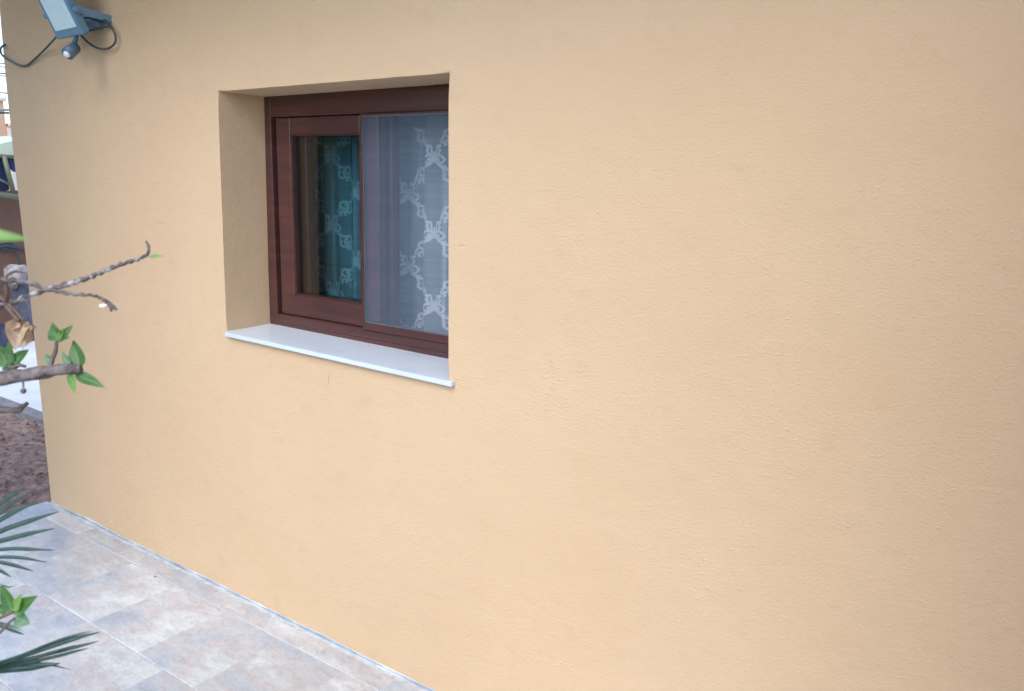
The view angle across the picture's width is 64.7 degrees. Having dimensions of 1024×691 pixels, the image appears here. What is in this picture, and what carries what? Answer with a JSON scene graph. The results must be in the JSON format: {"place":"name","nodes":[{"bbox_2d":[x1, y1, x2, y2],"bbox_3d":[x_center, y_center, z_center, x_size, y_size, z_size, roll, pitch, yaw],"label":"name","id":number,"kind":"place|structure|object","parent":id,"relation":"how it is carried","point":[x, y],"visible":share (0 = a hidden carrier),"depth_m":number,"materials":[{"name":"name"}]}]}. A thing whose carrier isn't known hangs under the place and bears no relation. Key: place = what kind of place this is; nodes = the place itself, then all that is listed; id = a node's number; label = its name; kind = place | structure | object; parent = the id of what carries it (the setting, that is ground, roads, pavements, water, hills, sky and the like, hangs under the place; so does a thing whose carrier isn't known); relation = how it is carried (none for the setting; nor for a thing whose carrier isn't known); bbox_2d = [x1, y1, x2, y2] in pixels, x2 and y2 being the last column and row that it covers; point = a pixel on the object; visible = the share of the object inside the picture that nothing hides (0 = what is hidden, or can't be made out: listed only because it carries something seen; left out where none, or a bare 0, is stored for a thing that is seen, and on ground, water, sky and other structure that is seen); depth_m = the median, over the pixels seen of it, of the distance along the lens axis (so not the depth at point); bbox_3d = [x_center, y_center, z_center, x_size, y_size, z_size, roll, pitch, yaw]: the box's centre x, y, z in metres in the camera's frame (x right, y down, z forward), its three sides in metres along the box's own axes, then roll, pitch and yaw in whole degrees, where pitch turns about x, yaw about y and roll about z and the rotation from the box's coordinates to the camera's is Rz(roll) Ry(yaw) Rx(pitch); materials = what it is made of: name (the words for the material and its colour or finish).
{"place":"outdoors","nodes":[
{"label":"outdoors","id":0,"kind":"place"},
{"bbox_2d":[0,19,9,122],"label":"sky","id":1,"kind":"structure","parent":0,"point":[3,88],"materials":[{"name":"white"}]},
{"bbox_2d":[0,97,17,189],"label":"neighbour house","id":2,"kind":"structure","parent":0,"point":[5,128],"depth_m":15.29,"materials":[{"name":"beige paint"}]},
{"bbox_2d":[0,341,41,411],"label":"path","id":3,"kind":"structure","parent":0,"point":[31,396],"depth_m":5.81,"materials":[{"name":"white concrete"}]},
{"bbox_2d":[0,323,12,348],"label":"sack","id":4,"kind":"object","parent":3,"relation":"on","point":[4,339],"visible":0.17,"depth_m":7.08,"materials":[{"name":"blue fabric"}]},
{"bbox_2d":[0,136,18,199],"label":"canopy stand","id":5,"kind":"object","parent":3,"relation":"on","point":[7,163],"visible":0.75,"depth_m":7.36,"materials":[{"name":"white fabric"}]},
{"bbox_2d":[11,283,34,340],"bbox_3d":[-4.462,-0.301,7.469,0.381,0.728,0.199,9,14,34],"label":"sack","id":6,"kind":"object","parent":3,"relation":"on","point":[23,308],"visible":0.14,"depth_m":7.34,"materials":[{"name":"blue fabric"}]},
{"bbox_2d":[3,264,27,288],"bbox_3d":[-4.500,-0.627,7.349,0.286,0.221,0.225,9,14,34],"label":"cloth bundle","id":7,"kind":"object","parent":6,"relation":"on","point":[12,267],"visible":0.55,"depth_m":7.28,"materials":[{"name":"white fabric"}]},
{"bbox_2d":[0,413,50,514],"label":"soil bed","id":8,"kind":"object","parent":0,"point":[25,459],"visible":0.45,"depth_m":4.35,"materials":[{"name":"brown soil"}]},
{"bbox_2d":[0,501,425,690],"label":"patio","id":9,"kind":"structure","parent":0,"point":[221,642],"depth_m":2.78,"materials":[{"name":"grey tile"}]},
{"bbox_2d":[0,488,99,673],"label":"fan palm","id":10,"kind":"object","parent":9,"relation":"on","point":[16,663],"visible":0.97,"depth_m":1.05,"materials":[{"name":"green plant"}]},
{"bbox_2d":[0,230,163,633],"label":"shrub","id":11,"kind":"object","parent":9,"relation":"on","point":[19,328],"visible":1,"depth_m":1.00,"materials":[{"name":"plant"}]},
{"label":"ground","id":12,"kind":"structure","parent":0,"visible":0},
{"bbox_2d":[0,190,26,324],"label":"garden wall","id":13,"kind":"structure","parent":12,"relation":"on","point":[10,218],"depth_m":7.73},
{"bbox_2d":[0,241,24,264],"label":"garden hose","id":14,"kind":"object","parent":13,"relation":"attached to","point":[3,248],"visible":0.87,"depth_m":7.69,"materials":[{"name":"grey rubber"}]},
{"bbox_2d":[0,396,43,424],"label":"kerb","id":15,"kind":"structure","parent":12,"relation":"on","point":[30,414],"depth_m":5.16,"materials":[{"name":"concrete"}]},
{"bbox_2d":[0,0,1023,690],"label":"house","id":16,"kind":"structure","parent":12,"relation":"on","point":[712,380],"depth_m":2.02,"materials":[{"name":"paint"}]},
{"bbox_2d":[0,0,116,66],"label":"floodlight","id":17,"kind":"object","parent":16,"relation":"attached to","point":[65,18],"visible":1,"depth_m":2.91,"materials":[{"name":"grey metal"}]},
{"bbox_2d":[264,85,448,358],"bbox_3d":[-0.447,-0.411,2.655,1.001,0.814,0.122,9,14,34],"label":"window","id":18,"kind":"structure","parent":16,"relation":"in","point":[292,122],"depth_m":2.68,"materials":[{"name":"red wood"}]},
{"bbox_2d":[314,114,448,334],"bbox_3d":[-0.267,-0.428,2.712,1.308,1.020,0.038,9,14,34],"label":"lace curtain","id":19,"kind":"object","parent":16,"relation":"hanging from","point":[424,229],"visible":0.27,"depth_m":2.79,"materials":[{"name":"white fabric"}]}
]}

